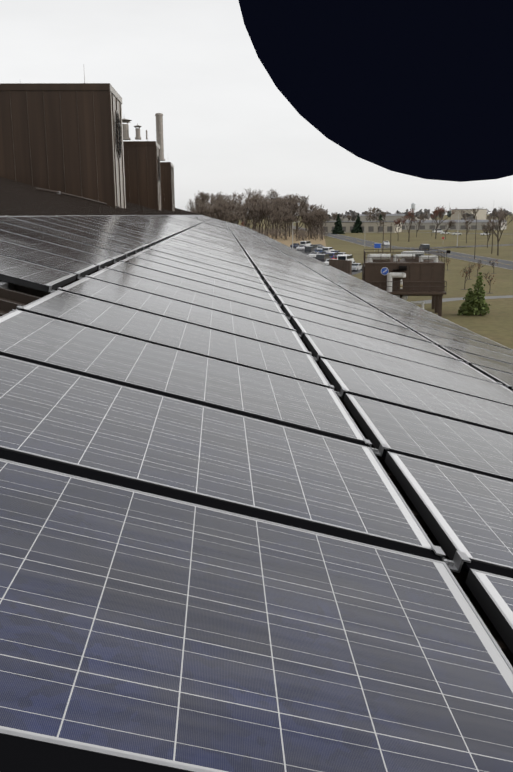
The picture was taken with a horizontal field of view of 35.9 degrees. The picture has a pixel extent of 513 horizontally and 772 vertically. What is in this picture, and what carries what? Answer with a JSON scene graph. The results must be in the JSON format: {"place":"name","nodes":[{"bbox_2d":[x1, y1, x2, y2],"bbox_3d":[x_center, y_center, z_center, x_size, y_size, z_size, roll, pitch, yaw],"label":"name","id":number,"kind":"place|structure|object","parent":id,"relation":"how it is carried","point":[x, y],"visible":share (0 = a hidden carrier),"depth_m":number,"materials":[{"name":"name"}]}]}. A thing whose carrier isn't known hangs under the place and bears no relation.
{"place":"outdoors","nodes":[
{"label":"outdoors","id":0,"kind":"place"},
{"bbox_2d":[0,216,512,771],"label":"mounting rails","id":1,"kind":"object","parent":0,"point":[18,754],"visible":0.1,"depth_m":2.05,"materials":[{"name":"black"}]},
{"bbox_2d":[0,0,512,215],"label":"sky","id":2,"kind":"structure","parent":0,"point":[228,129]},
{"bbox_2d":[264,232,325,246],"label":"dry reeds","id":3,"kind":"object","parent":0,"point":[288,242],"depth_m":325.75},
{"bbox_2d":[226,214,512,348],"bbox_3d":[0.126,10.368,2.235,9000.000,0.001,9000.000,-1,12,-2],"label":"ground","id":4,"kind":"structure","parent":0,"point":[495,324],"depth_m":156.80,"materials":[{"name":"green plant"}]},
{"bbox_2d":[185,188,329,239],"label":"bare wood","id":5,"kind":"object","parent":4,"relation":"on","point":[279,209],"visible":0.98,"depth_m":361.19,"materials":[{"name":"brown plant"}]},
{"bbox_2d":[252,227,327,240],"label":"trunks","id":6,"kind":"object","parent":4,"relation":"on","point":[272,232],"visible":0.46,"depth_m":347.50,"materials":[{"name":"brown plant"}]},
{"bbox_2d":[293,244,361,274],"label":"parking lot","id":7,"kind":"structure","parent":4,"relation":"on","point":[353,271],"depth_m":216.87,"materials":[{"name":"asphalt"}]},
{"bbox_2d":[316,254,330,261],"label":"parked car","id":8,"kind":"object","parent":7,"relation":"on","point":[322,257],"visible":0.77,"depth_m":175.67,"materials":[{"name":"grey paint"}]},
{"bbox_2d":[329,259,351,275],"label":"screen wall","id":9,"kind":"structure","parent":7,"relation":"on","point":[345,266],"depth_m":138.01,"materials":[{"name":"concrete"}]},
{"bbox_2d":[337,255,353,260],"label":"van","id":10,"kind":"object","parent":7,"relation":"on","point":[344,257],"visible":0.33,"depth_m":165.49,"materials":[{"name":"white paint"}]},
{"bbox_2d":[331,214,382,233],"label":"conifers","id":11,"kind":"object","parent":4,"relation":"on","point":[338,228],"visible":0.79,"depth_m":433.10,"materials":[{"name":"green plant"}]},
{"bbox_2d":[313,221,401,232],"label":"beige building","id":12,"kind":"structure","parent":4,"relation":"on","point":[367,226],"depth_m":443.02,"materials":[{"name":"grey"}]},
{"bbox_2d":[216,208,512,223],"bbox_3d":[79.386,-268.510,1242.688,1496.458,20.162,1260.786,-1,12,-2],"label":"tree line","id":13,"kind":"object","parent":4,"relation":"on","point":[354,215],"visible":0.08,"depth_m":956.94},
{"bbox_2d":[240,205,512,255],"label":"bare trees","id":14,"kind":"object","parent":4,"relation":"on","point":[437,212],"visible":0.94,"depth_m":297.40,"materials":[{"name":"brown plant"}]},
{"bbox_2d":[330,214,431,220],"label":"hangar","id":15,"kind":"structure","parent":4,"relation":"on","point":[388,217],"depth_m":1034.61,"materials":[{"name":"grey"}]},
{"bbox_2d":[292,205,493,258],"bbox_3d":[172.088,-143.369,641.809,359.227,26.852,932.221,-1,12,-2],"label":"poles","id":16,"kind":"object","parent":4,"relation":"on","point":[432,221],"visible":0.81,"depth_m":206.87,"materials":[{"name":"grey metal"}]},
{"bbox_2d":[362,249,450,316],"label":"cooling tower","id":17,"kind":"structure","parent":4,"relation":"on","point":[412,273],"depth_m":82.25,"materials":[{"name":"brown"}]},
{"bbox_2d":[331,206,504,220],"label":"bare trees","id":18,"kind":"object","parent":4,"relation":"on","point":[367,213],"visible":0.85,"depth_m":712.63,"materials":[{"name":"brown plant"}]},
{"bbox_2d":[402,220,506,229],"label":"building","id":19,"kind":"structure","parent":4,"relation":"on","point":[428,225],"depth_m":495.54,"materials":[{"name":"grey"}]},
{"bbox_2d":[451,209,486,219],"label":"building","id":20,"kind":"structure","parent":4,"relation":"on","point":[480,214],"depth_m":881.78,"materials":[{"name":"grey"}]},
{"bbox_2d":[445,257,497,293],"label":"young trees","id":21,"kind":"object","parent":4,"relation":"on","point":[466,272],"visible":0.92,"depth_m":112.03,"materials":[{"name":"brown plant"}]},
{"bbox_2d":[457,272,490,315],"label":"conifer","id":22,"kind":"object","parent":4,"relation":"on","point":[474,303],"visible":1,"depth_m":83.26,"materials":[{"name":"green plant"}]},
{"bbox_2d":[238,0,512,181],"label":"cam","id":23,"kind":"object","parent":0,"point":[423,89],"visible":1,"depth_m":0.05,"materials":[{"name":"black"}]},
{"bbox_2d":[286,226,512,269],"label":"road","id":24,"kind":"structure","parent":0,"point":[505,264],"depth_m":204.76,"materials":[{"name":"asphalt"}]},
{"bbox_2d":[410,295,512,304],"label":"foot path","id":25,"kind":"structure","parent":0,"point":[461,298],"depth_m":100.06,"materials":[{"name":"concrete"}]},
{"bbox_2d":[430,244,512,247],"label":"side road","id":26,"kind":"structure","parent":0,"point":[472,246],"depth_m":252.22,"materials":[{"name":"asphalt"}]},
{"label":"building walls","id":27,"kind":"object","parent":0,"visible":0},
{"bbox_2d":[0,177,512,666],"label":"roof","id":28,"kind":"structure","parent":27,"relation":"on","point":[20,199],"depth_m":13.44,"materials":[{"name":"brown metal"}]},
{"bbox_2d":[0,83,125,207],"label":"penthouse","id":29,"kind":"object","parent":28,"relation":"on","point":[65,137],"visible":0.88,"depth_m":29.19,"materials":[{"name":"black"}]},
{"bbox_2d":[34,187,119,207],"bbox_3d":[-6.583,-6.551,27.753,1.081,0.618,5.419,4,13,19],"label":"roof conduit","id":30,"kind":"object","parent":28,"relation":"on","point":[53,191],"visible":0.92,"depth_m":28.46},
{"bbox_2d":[72,215,162,240],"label":"solar panel","id":31,"kind":"object","parent":28,"relation":"on","point":[120,228],"visible":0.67,"depth_m":14.62,"materials":[{"name":"grey glass"}]},
{"bbox_2d":[82,216,166,239],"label":"solar panel","id":32,"kind":"object","parent":28,"relation":"on","point":[131,228],"visible":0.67,"depth_m":15.63,"materials":[{"name":"grey glass"}]},
{"bbox_2d":[106,215,174,235],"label":"solar panel","id":33,"kind":"object","parent":28,"relation":"on","point":[141,225],"visible":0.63,"depth_m":18.71,"materials":[{"name":"grey glass"}]},
{"bbox_2d":[123,141,161,209],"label":"penthouse","id":34,"kind":"object","parent":28,"relation":"on","point":[142,173],"visible":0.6,"depth_m":51.59,"materials":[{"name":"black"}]},
{"bbox_2d":[122,119,131,139],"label":"flue","id":35,"kind":"object","parent":34,"relation":"on","point":[125,131],"visible":0.67,"depth_m":49.62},
{"bbox_2d":[134,123,141,139],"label":"flue","id":36,"kind":"object","parent":34,"relation":"on","point":[137,137],"visible":1,"depth_m":49.57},
{"bbox_2d":[112,215,177,233],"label":"solar panel","id":37,"kind":"object","parent":28,"relation":"on","point":[144,224],"visible":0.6,"depth_m":19.76,"materials":[{"name":"grey glass"}]},
{"bbox_2d":[160,162,174,210],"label":"penthouse","id":38,"kind":"object","parent":28,"relation":"on","point":[167,186],"visible":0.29,"depth_m":67.61,"materials":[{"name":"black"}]},
{"bbox_2d":[155,113,164,160],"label":"chimney pipe","id":39,"kind":"object","parent":38,"relation":"on","point":[159,129],"visible":0.79,"depth_m":64.43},
{"bbox_2d":[89,268,293,329],"bbox_3d":[-0.525,-0.722,6.615,1.652,0.042,0.976,14,11,-6],"label":"solar panel","id":40,"kind":"object","parent":28,"relation":"on","point":[194,297],"visible":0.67,"depth_m":6.55,"materials":[{"name":"grey glass"}]},
{"bbox_2d":[108,261,282,313],"bbox_3d":[-0.571,-0.941,7.635,1.652,0.042,0.976,14,11,-6],"label":"solar panel","id":41,"kind":"object","parent":28,"relation":"on","point":[204,288],"visible":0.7,"depth_m":7.59,"materials":[{"name":"grey glass"}]},
{"bbox_2d":[122,256,275,301],"bbox_3d":[-0.617,-1.161,8.659,1.652,0.043,0.976,14,11,-6],"label":"solar panel","id":42,"kind":"object","parent":28,"relation":"on","point":[198,277],"visible":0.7,"depth_m":8.61,"materials":[{"name":"grey glass"}]},
{"bbox_2d":[133,252,268,291],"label":"solar panel","id":43,"kind":"object","parent":28,"relation":"on","point":[202,271],"visible":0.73,"depth_m":9.65,"materials":[{"name":"grey glass"}]},
{"bbox_2d":[142,249,264,284],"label":"solar panel","id":44,"kind":"object","parent":28,"relation":"on","point":[204,266],"visible":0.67,"depth_m":10.65,"materials":[{"name":"grey glass"}]},
{"bbox_2d":[148,245,260,277],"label":"solar panel","id":45,"kind":"object","parent":28,"relation":"on","point":[202,260],"visible":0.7,"depth_m":11.68,"materials":[{"name":"grey glass"}]},
{"bbox_2d":[155,243,256,272],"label":"solar panel","id":46,"kind":"object","parent":28,"relation":"on","point":[205,257],"visible":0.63,"depth_m":12.73,"materials":[{"name":"grey glass"}]},
{"bbox_2d":[160,241,253,267],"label":"solar panel","id":47,"kind":"object","parent":28,"relation":"on","point":[208,254],"visible":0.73,"depth_m":13.72,"materials":[{"name":"grey glass"}]},
{"bbox_2d":[164,240,251,263],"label":"solar panel","id":48,"kind":"object","parent":28,"relation":"on","point":[208,251],"visible":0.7,"depth_m":14.76,"materials":[{"name":"grey glass"}]},
{"bbox_2d":[168,238,249,260],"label":"solar panel","id":49,"kind":"object","parent":28,"relation":"on","point":[209,249],"visible":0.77,"depth_m":15.79,"materials":[{"name":"grey glass"}]},
{"bbox_2d":[171,236,247,257],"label":"solar panel","id":50,"kind":"object","parent":28,"relation":"on","point":[195,243],"visible":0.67,"depth_m":16.77,"materials":[{"name":"grey glass"}]},
{"bbox_2d":[177,234,244,253],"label":"solar panel","id":51,"kind":"object","parent":28,"relation":"on","point":[211,243],"visible":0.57,"depth_m":18.87,"materials":[{"name":"grey glass"}]},
{"bbox_2d":[180,233,242,250],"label":"solar panel","id":52,"kind":"object","parent":28,"relation":"on","point":[211,242],"visible":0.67,"depth_m":19.87,"materials":[{"name":"grey glass"}]},
{"bbox_2d":[181,232,241,249],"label":"solar panel","id":53,"kind":"object","parent":28,"relation":"on","point":[210,240],"visible":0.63,"depth_m":20.88,"materials":[{"name":"grey glass"}]},
{"bbox_2d":[183,232,240,247],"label":"solar panel","id":54,"kind":"object","parent":28,"relation":"on","point":[212,239],"visible":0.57,"depth_m":21.91,"materials":[{"name":"grey glass"}]},
{"bbox_2d":[0,458,512,771],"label":"solar panel","id":55,"kind":"object","parent":28,"relation":"on","point":[145,627],"visible":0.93,"depth_m":1.42,"materials":[{"name":"blue glass"}]},
{"bbox_2d":[0,215,512,572],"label":"clamps","id":56,"kind":"object","parent":28,"relation":"on","point":[456,563],"visible":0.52,"depth_m":4.16,"materials":[{"name":"metal"}]},
{"bbox_2d":[0,255,76,291],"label":"solar panel","id":57,"kind":"object","parent":56,"relation":"on","point":[26,274],"visible":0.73,"depth_m":5.39,"materials":[{"name":"grey glass"}]},
{"bbox_2d":[0,240,97,278],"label":"solar panel","id":58,"kind":"object","parent":56,"relation":"on","point":[9,249],"visible":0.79,"depth_m":6.49,"materials":[{"name":"grey glass"}]},
{"bbox_2d":[0,230,112,269],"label":"solar panel","id":59,"kind":"object","parent":56,"relation":"on","point":[52,248],"visible":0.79,"depth_m":7.48,"materials":[{"name":"grey glass"}]},
{"bbox_2d":[0,222,124,261],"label":"solar panel","id":60,"kind":"object","parent":56,"relation":"on","point":[117,256],"visible":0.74,"depth_m":8.50,"materials":[{"name":"grey glass"}]},
{"bbox_2d":[0,216,134,256],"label":"solar panel","id":61,"kind":"object","parent":56,"relation":"on","point":[62,234],"visible":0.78,"depth_m":9.48,"materials":[{"name":"grey glass"}]},
{"bbox_2d":[7,216,142,252],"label":"solar panel","id":62,"kind":"object","parent":56,"relation":"on","point":[80,233],"visible":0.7,"depth_m":10.49,"materials":[{"name":"grey glass"}]},
{"bbox_2d":[28,216,148,249],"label":"solar panel","id":63,"kind":"object","parent":56,"relation":"on","point":[92,231],"visible":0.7,"depth_m":11.52,"materials":[{"name":"grey glass"}]},
{"bbox_2d":[45,216,154,245],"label":"solar panel","id":64,"kind":"object","parent":56,"relation":"on","point":[150,243],"visible":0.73,"depth_m":12.53,"materials":[{"name":"grey glass"}]},
{"bbox_2d":[59,215,158,243],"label":"solar panel","id":65,"kind":"object","parent":56,"relation":"on","point":[111,228],"visible":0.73,"depth_m":13.55,"materials":[{"name":"grey glass"}]},
{"bbox_2d":[89,215,169,237],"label":"solar panel","id":66,"kind":"object","parent":56,"relation":"on","point":[117,222],"visible":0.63,"depth_m":16.64,"materials":[{"name":"grey glass"}]},
{"bbox_2d":[100,216,172,236],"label":"solar panel","id":67,"kind":"object","parent":56,"relation":"on","point":[138,225],"visible":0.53,"depth_m":17.70,"materials":[{"name":"grey glass"}]},
{"bbox_2d":[114,215,178,233],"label":"solar panel","id":68,"kind":"object","parent":56,"relation":"on","point":[146,223],"visible":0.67,"depth_m":20.73,"materials":[{"name":"grey glass"}]},
{"bbox_2d":[120,215,180,232],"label":"solar panel","id":69,"kind":"object","parent":56,"relation":"on","point":[151,223],"visible":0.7,"depth_m":21.76,"materials":[{"name":"grey glass"}]},
{"bbox_2d":[22,290,329,386],"bbox_3d":[-0.428,-0.279,4.573,1.652,0.042,0.976,14,11,-6],"label":"solar panel","id":70,"kind":"object","parent":56,"relation":"on","point":[91,312],"visible":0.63,"depth_m":4.49,"materials":[{"name":"grey glass"}]},
{"bbox_2d":[0,309,364,441],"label":"solar panel","id":71,"kind":"object","parent":56,"relation":"on","point":[87,350],"visible":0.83,"depth_m":3.47,"materials":[{"name":"blue glass"}]},
{"bbox_2d":[62,277,307,352],"bbox_3d":[-0.476,-0.501,5.596,1.652,0.044,0.976,14,11,-6],"label":"solar panel","id":72,"kind":"object","parent":56,"relation":"on","point":[180,310],"visible":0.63,"depth_m":5.53,"materials":[{"name":"grey glass"}]},
{"bbox_2d":[174,235,245,255],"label":"solar panel","id":73,"kind":"object","parent":56,"relation":"on","point":[210,245],"visible":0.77,"depth_m":17.82,"materials":[{"name":"grey glass"}]},
{"bbox_2d":[0,355,432,550],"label":"solar panel","id":74,"kind":"object","parent":56,"relation":"on","point":[73,419],"visible":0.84,"depth_m":2.44,"materials":[{"name":"blue glass"}]},
{"bbox_2d":[244,249,305,266],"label":"solar panel","id":75,"kind":"object","parent":28,"relation":"on","point":[274,257],"visible":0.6,"depth_m":21.10,"materials":[{"name":"grey glass"}]},
{"bbox_2d":[245,251,308,268],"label":"solar panel","id":76,"kind":"object","parent":28,"relation":"on","point":[276,259],"visible":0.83,"depth_m":20.05,"materials":[{"name":"grey glass"}]},
{"bbox_2d":[246,253,313,271],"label":"solar panel","id":77,"kind":"object","parent":28,"relation":"on","point":[279,262],"visible":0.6,"depth_m":19.00,"materials":[{"name":"grey glass"}]},
{"bbox_2d":[248,255,320,275],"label":"solar panel","id":78,"kind":"object","parent":28,"relation":"on","point":[284,265],"visible":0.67,"depth_m":18.02,"materials":[{"name":"grey glass"}]},
{"bbox_2d":[249,257,325,278],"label":"solar panel","id":79,"kind":"object","parent":28,"relation":"on","point":[274,264],"visible":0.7,"depth_m":16.99,"materials":[{"name":"grey glass"}]},
{"bbox_2d":[251,259,333,283],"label":"solar panel","id":80,"kind":"object","parent":28,"relation":"on","point":[288,270],"visible":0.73,"depth_m":15.96,"materials":[{"name":"grey glass"}]},
{"bbox_2d":[253,263,341,288],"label":"solar panel","id":81,"kind":"object","parent":28,"relation":"on","point":[300,276],"visible":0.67,"depth_m":14.92,"materials":[{"name":"grey glass"}]},
{"bbox_2d":[256,266,349,293],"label":"solar panel","id":82,"kind":"object","parent":28,"relation":"on","point":[301,279],"visible":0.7,"depth_m":13.90,"materials":[{"name":"grey glass"}]},
{"bbox_2d":[258,270,361,300],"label":"solar panel","id":83,"kind":"object","parent":28,"relation":"on","point":[305,284],"visible":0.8,"depth_m":12.87,"materials":[{"name":"grey glass"}]},
{"bbox_2d":[262,275,374,308],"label":"solar panel","id":84,"kind":"object","parent":28,"relation":"on","point":[314,290],"visible":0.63,"depth_m":11.84,"materials":[{"name":"grey glass"}]},
{"bbox_2d":[265,280,389,317],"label":"solar panel","id":85,"kind":"object","parent":28,"relation":"on","point":[320,296],"visible":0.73,"depth_m":10.83,"materials":[{"name":"grey glass"}]},
{"bbox_2d":[301,263,359,279],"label":"solar panel","id":86,"kind":"object","parent":28,"relation":"on","point":[330,271],"visible":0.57,"depth_m":22.29,"materials":[{"name":"grey glass"}]},
{"bbox_2d":[305,265,366,282],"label":"solar panel","id":87,"kind":"object","parent":28,"relation":"on","point":[335,274],"visible":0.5,"depth_m":21.20,"materials":[{"name":"grey glass"}]},
{"bbox_2d":[270,286,407,328],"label":"solar panel","id":88,"kind":"object","parent":28,"relation":"on","point":[331,305],"visible":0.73,"depth_m":9.79,"materials":[{"name":"grey glass"}]},
{"bbox_2d":[309,268,374,286],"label":"solar panel","id":89,"kind":"object","parent":28,"relation":"on","point":[341,277],"visible":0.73,"depth_m":20.20,"materials":[{"name":"grey glass"}]},
{"bbox_2d":[314,271,383,290],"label":"solar panel","id":90,"kind":"object","parent":28,"relation":"on","point":[348,280],"visible":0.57,"depth_m":19.21,"materials":[{"name":"grey glass"}]},
{"bbox_2d":[275,294,430,342],"bbox_3d":[1.043,-0.745,8.824,1.652,0.042,0.976,14,11,-6],"label":"solar panel","id":91,"kind":"object","parent":28,"relation":"on","point":[280,299],"visible":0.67,"depth_m":8.76,"materials":[{"name":"grey glass"}]},
{"bbox_2d":[319,274,391,294],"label":"solar panel","id":92,"kind":"object","parent":28,"relation":"on","point":[322,275],"visible":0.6,"depth_m":18.17,"materials":[{"name":"grey glass"}]},
{"bbox_2d":[325,277,402,299],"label":"solar panel","id":93,"kind":"object","parent":28,"relation":"on","point":[337,281],"visible":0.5,"depth_m":17.14,"materials":[{"name":"grey glass"}]},
{"bbox_2d":[282,304,460,360],"bbox_3d":[1.088,-0.523,7.805,1.652,0.042,0.976,14,11,-6],"label":"solar panel","id":94,"kind":"object","parent":28,"relation":"on","point":[362,329],"visible":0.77,"depth_m":7.76,"materials":[{"name":"grey glass"}]},
{"bbox_2d":[331,281,415,305],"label":"solar panel","id":95,"kind":"object","parent":28,"relation":"on","point":[374,293],"visible":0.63,"depth_m":16.12,"materials":[{"name":"grey glass"}]},
{"bbox_2d":[338,285,428,311],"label":"solar panel","id":96,"kind":"object","parent":28,"relation":"on","point":[379,297],"visible":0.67,"depth_m":15.09,"materials":[{"name":"grey glass"}]},
{"bbox_2d":[291,317,498,383],"bbox_3d":[1.137,-0.301,6.781,1.652,0.043,0.976,14,11,-6],"label":"solar panel","id":97,"kind":"object","parent":28,"relation":"on","point":[376,345],"visible":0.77,"depth_m":6.73,"materials":[{"name":"grey glass"}]},
{"bbox_2d":[347,290,443,318],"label":"solar panel","id":98,"kind":"object","parent":28,"relation":"on","point":[393,304],"visible":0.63,"depth_m":14.11,"materials":[{"name":"grey glass"}]},
{"bbox_2d":[303,334,512,405],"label":"solar panel","id":99,"kind":"object","parent":28,"relation":"on","point":[388,364],"visible":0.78,"depth_m":5.72,"materials":[{"name":"grey glass"}]},
{"bbox_2d":[356,296,463,327],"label":"solar panel","id":100,"kind":"object","parent":28,"relation":"on","point":[406,310],"visible":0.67,"depth_m":13.04,"materials":[{"name":"grey glass"}]},
{"bbox_2d":[319,358,512,432],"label":"solar panel","id":101,"kind":"object","parent":28,"relation":"on","point":[422,397],"visible":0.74,"depth_m":4.67,"materials":[{"name":"grey glass"}]},
{"bbox_2d":[368,303,484,337],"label":"solar panel","id":102,"kind":"object","parent":28,"relation":"on","point":[393,311],"visible":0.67,"depth_m":12.02,"materials":[{"name":"grey glass"}]},
{"bbox_2d":[343,393,512,478],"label":"solar panel","id":103,"kind":"object","parent":28,"relation":"on","point":[421,434],"visible":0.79,"depth_m":3.64,"materials":[{"name":"grey glass"}]},
{"bbox_2d":[381,310,510,349],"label":"solar panel","id":104,"kind":"object","parent":28,"relation":"on","point":[443,329],"visible":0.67,"depth_m":10.98,"materials":[{"name":"grey glass"}]},
{"bbox_2d":[384,451,512,572],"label":"solar panel","id":105,"kind":"object","parent":28,"relation":"on","point":[469,514],"visible":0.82,"depth_m":2.62,"materials":[{"name":"grey glass"}]},
{"bbox_2d":[397,320,512,355],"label":"solar panel","id":106,"kind":"object","parent":28,"relation":"on","point":[444,335],"visible":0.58,"depth_m":9.99,"materials":[{"name":"grey glass"}]},
{"bbox_2d":[416,331,512,363],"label":"solar panel","id":107,"kind":"object","parent":28,"relation":"on","point":[435,340],"visible":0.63,"depth_m":8.96,"materials":[{"name":"grey glass"}]},
{"bbox_2d":[439,346,512,373],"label":"solar panel","id":108,"kind":"object","parent":28,"relation":"on","point":[486,362],"visible":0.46,"depth_m":7.94,"materials":[{"name":"grey glass"}]},
{"bbox_2d":[465,568,512,653],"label":"solar panel","id":109,"kind":"object","parent":28,"relation":"on","point":[492,594],"visible":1,"depth_m":1.95,"materials":[{"name":"black glass"}]},
{"bbox_2d":[470,363,512,388],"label":"solar panel","id":110,"kind":"object","parent":28,"relation":"on","point":[504,378],"visible":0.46,"depth_m":6.99,"materials":[{"name":"grey glass"}]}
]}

